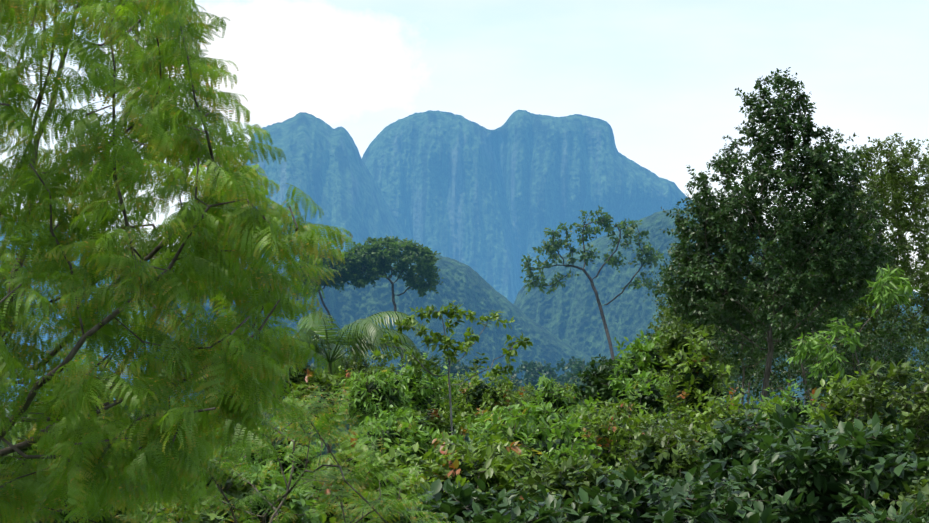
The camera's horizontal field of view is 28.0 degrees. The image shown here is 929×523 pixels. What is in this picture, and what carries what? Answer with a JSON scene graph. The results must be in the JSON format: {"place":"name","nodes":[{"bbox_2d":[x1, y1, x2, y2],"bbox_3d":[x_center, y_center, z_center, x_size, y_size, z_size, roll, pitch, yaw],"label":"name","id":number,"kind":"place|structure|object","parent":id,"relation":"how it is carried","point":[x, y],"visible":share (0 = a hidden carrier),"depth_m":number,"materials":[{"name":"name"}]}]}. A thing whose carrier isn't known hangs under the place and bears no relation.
{"place":"outdoors","nodes":[
{"label":"outdoors","id":0,"kind":"place"},
{"bbox_2d":[0,221,148,400],"bbox_3d":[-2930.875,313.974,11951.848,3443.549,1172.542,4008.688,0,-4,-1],"label":"tree","id":1,"kind":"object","parent":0,"point":[46,334],"depth_m":10460.07,"materials":[{"name":"green plant"}]},
{"bbox_2d":[55,112,404,401],"bbox_3d":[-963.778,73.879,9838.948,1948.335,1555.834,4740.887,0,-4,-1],"label":"mountain buttress","id":2,"kind":"structure","parent":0,"point":[324,168],"depth_m":8731.94,"materials":[{"name":"blue stone"}]},
{"bbox_2d":[147,255,599,400],"bbox_3d":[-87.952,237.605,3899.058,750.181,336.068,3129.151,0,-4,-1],"label":"foothill","id":3,"kind":"structure","parent":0,"point":[468,287],"depth_m":2659.28,"materials":[{"name":"blue stone"}]},
{"bbox_2d":[0,401,820,522],"bbox_3d":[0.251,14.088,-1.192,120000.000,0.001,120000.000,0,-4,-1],"label":"ground","id":4,"kind":"structure","parent":0,"point":[627,413],"depth_m":1592.34,"materials":[{"name":"green plant"}]},
{"bbox_2d":[0,491,61,522],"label":"bush","id":5,"kind":"object","parent":4,"relation":"on","point":[38,518],"depth_m":14.54,"materials":[{"name":"green plant"}]},
{"bbox_2d":[0,415,79,522],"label":"bush","id":6,"kind":"object","parent":4,"relation":"on","point":[23,451],"visible":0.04,"depth_m":12.67,"materials":[{"name":"green plant"}]},
{"bbox_2d":[0,402,125,466],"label":"bush","id":7,"kind":"object","parent":4,"relation":"on","point":[11,415],"depth_m":79.53,"materials":[{"name":"green plant"}]},
{"bbox_2d":[0,441,187,522],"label":"bush","id":8,"kind":"object","parent":4,"relation":"on","point":[51,513],"visible":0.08,"depth_m":10.87,"materials":[{"name":"green plant"}]},
{"bbox_2d":[56,486,152,522],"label":"bush","id":9,"kind":"object","parent":4,"relation":"on","point":[119,512],"visible":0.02,"depth_m":15.63,"materials":[{"name":"green plant"}]},
{"bbox_2d":[103,411,146,436],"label":"bush","id":10,"kind":"object","parent":4,"relation":"on","point":[131,418],"depth_m":23.71,"materials":[{"name":"green plant"}]},
{"bbox_2d":[105,396,182,414],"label":"bush","id":11,"kind":"object","parent":4,"relation":"on","point":[144,408],"visible":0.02,"depth_m":152.23,"materials":[{"name":"green plant"}]},
{"bbox_2d":[117,487,227,522],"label":"bush","id":12,"kind":"object","parent":4,"relation":"on","point":[212,516],"visible":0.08,"depth_m":16.77,"materials":[{"name":"green plant"}]},
{"bbox_2d":[0,0,354,522],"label":"pinnate tree","id":13,"kind":"object","parent":4,"relation":"on","point":[214,231],"visible":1,"depth_m":8.47,"materials":[{"name":"green plant"}]},
{"bbox_2d":[109,402,305,498],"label":"bush","id":14,"kind":"object","parent":4,"relation":"on","point":[201,404],"depth_m":92.08,"materials":[{"name":"green plant"}]},
{"bbox_2d":[160,438,260,522],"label":"bush","id":15,"kind":"object","parent":4,"relation":"on","point":[228,489],"visible":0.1,"depth_m":18.70,"materials":[{"name":"green plant"}]},
{"bbox_2d":[199,397,290,456],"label":"bush","id":16,"kind":"object","parent":4,"relation":"on","point":[269,417],"visible":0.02,"depth_m":167.79,"materials":[{"name":"green plant"}]},
{"bbox_2d":[197,459,323,522],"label":"bush","id":17,"kind":"object","parent":4,"relation":"on","point":[298,505],"visible":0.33,"depth_m":19.57,"materials":[{"name":"green plant"}]},
{"bbox_2d":[230,421,327,486],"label":"bush","id":18,"kind":"object","parent":4,"relation":"on","point":[281,442],"visible":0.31,"depth_m":25.56,"materials":[{"name":"green plant"}]},
{"bbox_2d":[117,382,454,522],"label":"pinnate tree","id":19,"kind":"object","parent":4,"relation":"on","point":[384,504],"visible":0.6,"depth_m":12.85,"materials":[{"name":"green plant"}]},
{"bbox_2d":[272,361,316,429],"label":"bush","id":20,"kind":"object","parent":4,"relation":"on","point":[295,379],"visible":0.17,"depth_m":43.48,"materials":[{"name":"green plant"}]},
{"bbox_2d":[276,419,362,480],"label":"bush","id":21,"kind":"object","parent":4,"relation":"on","point":[347,426],"depth_m":177.88,"materials":[{"name":"green plant"}]},
{"bbox_2d":[288,249,361,345],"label":"umbrella tree","id":22,"kind":"object","parent":4,"relation":"on","point":[338,279],"visible":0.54,"depth_m":148.99,"materials":[{"name":"green plant"}]},
{"bbox_2d":[283,363,367,457],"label":"bush","id":23,"kind":"object","parent":4,"relation":"on","point":[322,380],"visible":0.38,"depth_m":41.45,"materials":[{"name":"green plant"}]},
{"bbox_2d":[310,359,359,382],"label":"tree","id":24,"kind":"object","parent":4,"relation":"on","point":[325,365],"visible":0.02,"depth_m":246.94,"materials":[{"name":"green plant"}]},
{"bbox_2d":[304,407,377,470],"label":"bush","id":25,"kind":"object","parent":4,"relation":"on","point":[325,447],"visible":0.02,"depth_m":175.64,"materials":[{"name":"green plant"}]},
{"bbox_2d":[276,310,431,469],"bbox_3d":[-2.792,9.246,43.474,4.043,16.252,4.880,0,-4,-1],"label":"palm tree","id":26,"kind":"object","parent":4,"relation":"on","point":[367,339],"visible":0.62,"depth_m":43.35,"materials":[{"name":"green plant"}]},
{"bbox_2d":[324,348,391,440],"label":"bush","id":27,"kind":"object","parent":4,"relation":"on","point":[354,362],"visible":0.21,"depth_m":84.36,"materials":[{"name":"green plant"}]},
{"bbox_2d":[297,429,432,522],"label":"bush","id":28,"kind":"object","parent":4,"relation":"on","point":[389,465],"visible":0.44,"depth_m":21.57,"materials":[{"name":"green plant"}]},
{"bbox_2d":[331,367,414,431],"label":"bush","id":29,"kind":"object","parent":4,"relation":"on","point":[371,396],"visible":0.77,"depth_m":37.57,"materials":[{"name":"green plant"}]},
{"bbox_2d":[341,356,435,421],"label":"bush","id":30,"kind":"object","parent":4,"relation":"on","point":[392,369],"visible":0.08,"depth_m":59.66,"materials":[{"name":"green plant"}]},
{"bbox_2d":[336,235,442,374],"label":"umbrella tree","id":31,"kind":"object","parent":4,"relation":"on","point":[374,259],"visible":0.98,"depth_m":148.89,"materials":[{"name":"green plant"}]},
{"bbox_2d":[338,405,455,490],"bbox_3d":[-1.227,9.604,33.388,2.259,14.054,2.372,0,-4,-1],"label":"bush","id":32,"kind":"object","parent":4,"relation":"on","point":[391,433],"visible":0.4,"depth_m":33.45,"materials":[{"name":"green plant"}]},
{"bbox_2d":[377,353,458,497],"bbox_3d":[-1.520,10.238,51.236,2.505,15.426,2.480,-2,-5,29],"label":"bush","id":33,"kind":"object","parent":4,"relation":"on","point":[423,392],"visible":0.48,"depth_m":51.52,"materials":[{"name":"green plant"}]},
{"bbox_2d":[395,348,447,383],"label":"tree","id":34,"kind":"object","parent":4,"relation":"on","point":[426,354],"visible":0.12,"depth_m":278.42,"materials":[{"name":"green plant"}]},
{"bbox_2d":[394,402,474,448],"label":"bush","id":35,"kind":"object","parent":4,"relation":"on","point":[439,421],"visible":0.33,"depth_m":44.56,"materials":[{"name":"green plant"}]},
{"bbox_2d":[420,374,481,429],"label":"bush","id":36,"kind":"object","parent":4,"relation":"on","point":[437,405],"visible":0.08,"depth_m":69.16,"materials":[{"name":"green plant"}]},
{"bbox_2d":[371,300,532,444],"bbox_3d":[-0.267,8.932,39.249,3.485,16.260,1.189,0,-4,-1],"label":"tree","id":37,"kind":"object","parent":4,"relation":"on","point":[408,324],"visible":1,"depth_m":39.79,"materials":[{"name":"green plant"}]},
{"bbox_2d":[432,353,478,391],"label":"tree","id":38,"kind":"object","parent":4,"relation":"on","point":[454,372],"visible":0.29,"depth_m":296.11,"materials":[{"name":"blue plant"}]},
{"bbox_2d":[360,478,583,522],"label":"bush","id":39,"kind":"object","parent":4,"relation":"on","point":[466,503],"visible":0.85,"depth_m":14.79,"materials":[{"name":"green plant"}]},
{"bbox_2d":[404,423,552,509],"bbox_3d":[0.126,8.973,23.379,2.079,13.835,2.106,0,-4,-1],"label":"bush","id":40,"kind":"object","parent":4,"relation":"on","point":[496,471],"visible":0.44,"depth_m":23.68,"materials":[{"name":"green plant"}]},
{"bbox_2d":[438,364,524,423],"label":"bush","id":41,"kind":"object","parent":4,"relation":"on","point":[475,396],"visible":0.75,"depth_m":57.54,"materials":[{"name":"green plant"}]},
{"bbox_2d":[436,421,537,475],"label":"bush","id":42,"kind":"object","parent":4,"relation":"on","point":[467,439],"depth_m":95.91,"materials":[{"name":"green plant"}]},
{"bbox_2d":[453,398,533,443],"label":"bush","id":43,"kind":"object","parent":4,"relation":"on","point":[479,413],"visible":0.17,"depth_m":47.79,"materials":[{"name":"green plant"}]},
{"bbox_2d":[459,379,535,423],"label":"bush","id":44,"kind":"object","parent":4,"relation":"on","point":[526,400],"visible":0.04,"depth_m":79.80,"materials":[{"name":"green plant"}]},
{"bbox_2d":[479,373,521,390],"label":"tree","id":45,"kind":"object","parent":4,"relation":"on","point":[498,379],"visible":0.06,"depth_m":318.15,"materials":[{"name":"green plant"}]},
{"bbox_2d":[449,397,611,505],"bbox_3d":[0.957,9.102,27.387,2.499,14.174,2.520,0,-4,-1],"label":"bush","id":46,"kind":"object","parent":4,"relation":"on","point":[541,437],"visible":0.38,"depth_m":27.72,"materials":[{"name":"green plant"}]},
{"bbox_2d":[505,360,557,393],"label":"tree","id":47,"kind":"object","parent":4,"relation":"on","point":[531,368],"visible":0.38,"depth_m":277.49,"materials":[{"name":"green plant"}]},
{"bbox_2d":[518,381,591,406],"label":"bush","id":48,"kind":"object","parent":4,"relation":"on","point":[530,390],"visible":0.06,"depth_m":89.71,"materials":[{"name":"green plant"}]},
{"bbox_2d":[465,397,644,522],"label":"bush","id":49,"kind":"object","parent":4,"relation":"on","point":[580,404],"depth_m":81.31,"materials":[{"name":"green plant"}]},
{"bbox_2d":[525,372,590,440],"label":"bush","id":50,"kind":"object","parent":4,"relation":"on","point":[557,401],"visible":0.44,"depth_m":35.71,"materials":[{"name":"green plant"}]},
{"bbox_2d":[541,356,591,396],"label":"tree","id":51,"kind":"object","parent":4,"relation":"on","point":[550,372],"visible":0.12,"depth_m":267.64,"materials":[{"name":"green plant"}]},
{"bbox_2d":[513,448,629,522],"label":"bush","id":52,"kind":"object","parent":4,"relation":"on","point":[568,483],"visible":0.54,"depth_m":18.76,"materials":[{"name":"green plant"}]},
{"bbox_2d":[531,392,616,447],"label":"bush","id":53,"kind":"object","parent":4,"relation":"on","point":[591,399],"visible":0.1,"depth_m":41.72,"materials":[{"name":"green plant"}]},
{"bbox_2d":[564,357,607,411],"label":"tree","id":54,"kind":"object","parent":4,"relation":"on","point":[579,366],"visible":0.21,"depth_m":237.07,"materials":[{"name":"green plant"}]},
{"bbox_2d":[520,205,663,426],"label":"leaning tree","id":55,"kind":"object","parent":4,"relation":"on","point":[556,245],"visible":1,"depth_m":109.81,"materials":[{"name":"green plant"}]},
{"bbox_2d":[564,353,639,465],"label":"bush","id":56,"kind":"object","parent":4,"relation":"on","point":[599,381],"visible":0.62,"depth_m":64.61,"materials":[{"name":"green plant"}]},
{"bbox_2d":[539,391,669,477],"bbox_3d":[2.391,9.275,30.508,2.282,14.285,2.369,0,-4,-1],"label":"bush","id":57,"kind":"object","parent":4,"relation":"on","point":[604,424],"visible":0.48,"depth_m":30.51,"materials":[{"name":"green plant"}]},
{"bbox_2d":[608,329,676,395],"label":"bush","id":58,"kind":"object","parent":4,"relation":"on","point":[644,357],"visible":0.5,"depth_m":49.64,"materials":[{"name":"green plant"}]},
{"bbox_2d":[614,365,679,446],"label":"bush","id":59,"kind":"object","parent":4,"relation":"on","point":[648,395],"visible":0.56,"depth_m":32.80,"materials":[{"name":"green plant"}]},
{"bbox_2d":[629,330,672,384],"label":"bush","id":60,"kind":"object","parent":4,"relation":"on","point":[648,340],"depth_m":74.94,"materials":[{"name":"green plant"}]},
{"bbox_2d":[528,462,788,522],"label":"bush","id":61,"kind":"object","parent":4,"relation":"on","point":[678,499],"visible":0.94,"depth_m":15.48,"materials":[{"name":"green plant"}]},
{"bbox_2d":[612,406,719,495],"bbox_3d":[2.299,8.770,22.171,1.621,14.068,2.194,-2,-5,30],"label":"bush","id":62,"kind":"object","parent":4,"relation":"on","point":[660,456],"visible":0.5,"depth_m":22.70,"materials":[{"name":"green plant"}]},
{"bbox_2d":[617,332,729,428],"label":"bush","id":63,"kind":"object","parent":4,"relation":"on","point":[677,391],"depth_m":71.70,"materials":[{"name":"green plant"}]},
{"bbox_2d":[647,248,718,331],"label":"tree","id":64,"kind":"object","parent":4,"relation":"on","point":[657,283],"visible":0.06,"depth_m":84.84,"materials":[{"name":"green plant"}]},
{"bbox_2d":[648,316,734,381],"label":"bush","id":65,"kind":"object","parent":4,"relation":"on","point":[677,340],"visible":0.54,"depth_m":44.81,"materials":[{"name":"green plant"}]},
{"bbox_2d":[644,297,741,391],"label":"bush","id":66,"kind":"object","parent":4,"relation":"on","point":[661,329],"visible":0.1,"depth_m":59.81,"materials":[{"name":"green plant"}]},
{"bbox_2d":[652,329,734,521],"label":"bush","id":67,"kind":"object","parent":4,"relation":"on","point":[697,382],"visible":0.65,"depth_m":27.79,"materials":[{"name":"green plant"}]},
{"bbox_2d":[647,272,789,446],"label":"bush","id":68,"kind":"object","parent":4,"relation":"on","point":[739,361],"visible":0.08,"depth_m":65.47,"materials":[{"name":"green plant"}]},
{"bbox_2d":[674,387,778,476],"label":"bush","id":69,"kind":"object","parent":4,"relation":"on","point":[705,426],"visible":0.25,"depth_m":25.83,"materials":[{"name":"green plant"}]},
{"bbox_2d":[719,365,740,394],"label":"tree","id":70,"kind":"object","parent":4,"relation":"on","point":[731,387],"visible":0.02,"depth_m":264.24,"materials":[{"name":"green plant"}]},
{"bbox_2d":[669,317,802,413],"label":"bush","id":71,"kind":"object","parent":4,"relation":"on","point":[770,390],"visible":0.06,"depth_m":99.35,"materials":[{"name":"green plant"}]},
{"bbox_2d":[688,257,800,403],"bbox_3d":[8.716,9.132,57.394,3.890,18.546,3.636,0,-4,-1],"label":"tree","id":72,"kind":"object","parent":4,"relation":"on","point":[753,357],"visible":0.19,"depth_m":57.54,"materials":[{"name":"green plant"}]},
{"bbox_2d":[697,197,795,430],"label":"tree","id":73,"kind":"object","parent":4,"relation":"on","point":[757,263],"visible":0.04,"depth_m":74.17,"materials":[{"name":"green plant"}]},
{"bbox_2d":[692,403,814,512],"bbox_3d":[3.393,8.641,20.672,1.653,14.104,2.159,-2,-5,28],"label":"bush","id":74,"kind":"object","parent":4,"relation":"on","point":[730,442],"visible":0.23,"depth_m":20.79,"materials":[{"name":"green plant"}]},
{"bbox_2d":[653,67,901,409],"bbox_3d":[8.039,6.303,47.359,6.356,22.680,5.482,0,-4,-1],"label":"tall tree","id":75,"kind":"object","parent":4,"relation":"on","point":[702,280],"visible":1,"depth_m":47.35,"materials":[{"name":"green plant"}]},
{"bbox_2d":[750,379,822,449],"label":"bush","id":76,"kind":"object","parent":4,"relation":"on","point":[788,407],"visible":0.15,"depth_m":29.83,"materials":[{"name":"green plant"}]},
{"bbox_2d":[711,255,879,395],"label":"tree","id":77,"kind":"object","parent":4,"relation":"on","point":[745,388],"visible":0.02,"depth_m":90.14,"materials":[{"name":"green plant"}]},
{"bbox_2d":[737,248,865,406],"bbox_3d":[10.079,8.705,55.478,3.674,19.113,3.722,4,-6,-40],"label":"tree","id":78,"kind":"object","parent":4,"relation":"on","point":[779,315],"visible":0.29,"depth_m":55.78,"materials":[{"name":"green plant"}]},
{"bbox_2d":[727,306,892,416],"bbox_3d":[11.509,9.759,61.349,5.908,17.894,5.802,0,-4,-1],"label":"bush","id":79,"kind":"object","parent":4,"relation":"on","point":[795,367],"visible":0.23,"depth_m":61.54,"materials":[{"name":"green plant"}]},
{"bbox_2d":[707,411,928,522],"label":"bush","id":80,"kind":"object","parent":4,"relation":"on","point":[808,480],"visible":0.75,"depth_m":16.40,"materials":[{"name":"green plant"}]},
{"bbox_2d":[770,224,909,342],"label":"tree","id":81,"kind":"object","parent":4,"relation":"on","point":[869,292],"visible":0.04,"depth_m":69.12,"materials":[{"name":"green plant"}]},
{"bbox_2d":[795,369,899,448],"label":"bush","id":82,"kind":"object","parent":4,"relation":"on","point":[832,413],"visible":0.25,"depth_m":23.81,"materials":[{"name":"green plant"}]},
{"bbox_2d":[786,264,921,381],"bbox_3d":[7.083,8.316,33.470,2.510,16.637,1.418,0,-4,-1],"label":"tree","id":83,"kind":"object","parent":4,"relation":"on","point":[812,343],"visible":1,"depth_m":33.86,"materials":[{"name":"green plant"}]},
{"bbox_2d":[783,133,928,381],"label":"tree","id":84,"kind":"object","parent":4,"relation":"on","point":[900,182],"visible":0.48,"depth_m":57.54,"materials":[{"name":"green plant"}]},
{"bbox_2d":[786,253,928,390],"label":"tree","id":85,"kind":"object","parent":4,"relation":"on","point":[915,310],"visible":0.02,"depth_m":93.42,"materials":[{"name":"green plant"}]},
{"bbox_2d":[798,305,928,401],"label":"bush","id":86,"kind":"object","parent":4,"relation":"on","point":[900,355],"visible":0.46,"depth_m":49.75,"materials":[{"name":"green plant"}]},
{"bbox_2d":[825,357,928,489],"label":"bush","id":87,"kind":"object","parent":4,"relation":"on","point":[888,403],"visible":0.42,"depth_m":19.82,"materials":[{"name":"green plant"}]},
{"bbox_2d":[831,491,928,522],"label":"bush","id":88,"kind":"object","parent":4,"relation":"on","point":[876,516],"visible":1,"depth_m":13.99,"materials":[{"name":"green plant"}]},
{"bbox_2d":[837,315,928,421],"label":"bush","id":89,"kind":"object","parent":4,"relation":"on","point":[924,355],"visible":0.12,"depth_m":63.65,"materials":[{"name":"green plant"}]},
{"bbox_2d":[856,471,928,521],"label":"bush","id":90,"kind":"object","parent":4,"relation":"on","point":[923,488],"visible":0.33,"depth_m":14.88,"materials":[{"name":"green plant"}]},
{"bbox_2d":[860,172,928,362],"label":"tree","id":91,"kind":"object","parent":4,"relation":"on","point":[922,226],"visible":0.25,"depth_m":79.44,"materials":[{"name":"green plant"}]},
{"bbox_2d":[0,0,928,294],"label":"sky","id":92,"kind":"structure","parent":0,"point":[664,75],"materials":[{"name":"white"}]},
{"bbox_2d":[362,110,928,306],"bbox_3d":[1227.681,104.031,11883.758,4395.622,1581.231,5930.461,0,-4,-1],"label":"mountain wall","id":93,"kind":"structure","parent":0,"point":[487,205],"depth_m":9682.34,"materials":[{"name":"blue stone"}]},
{"bbox_2d":[514,208,928,404],"bbox_3d":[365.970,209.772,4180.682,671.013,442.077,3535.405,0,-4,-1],"label":"mountain spur","id":94,"kind":"structure","parent":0,"point":[569,314],"depth_m":3078.68,"materials":[{"name":"blue stone"}]}
]}

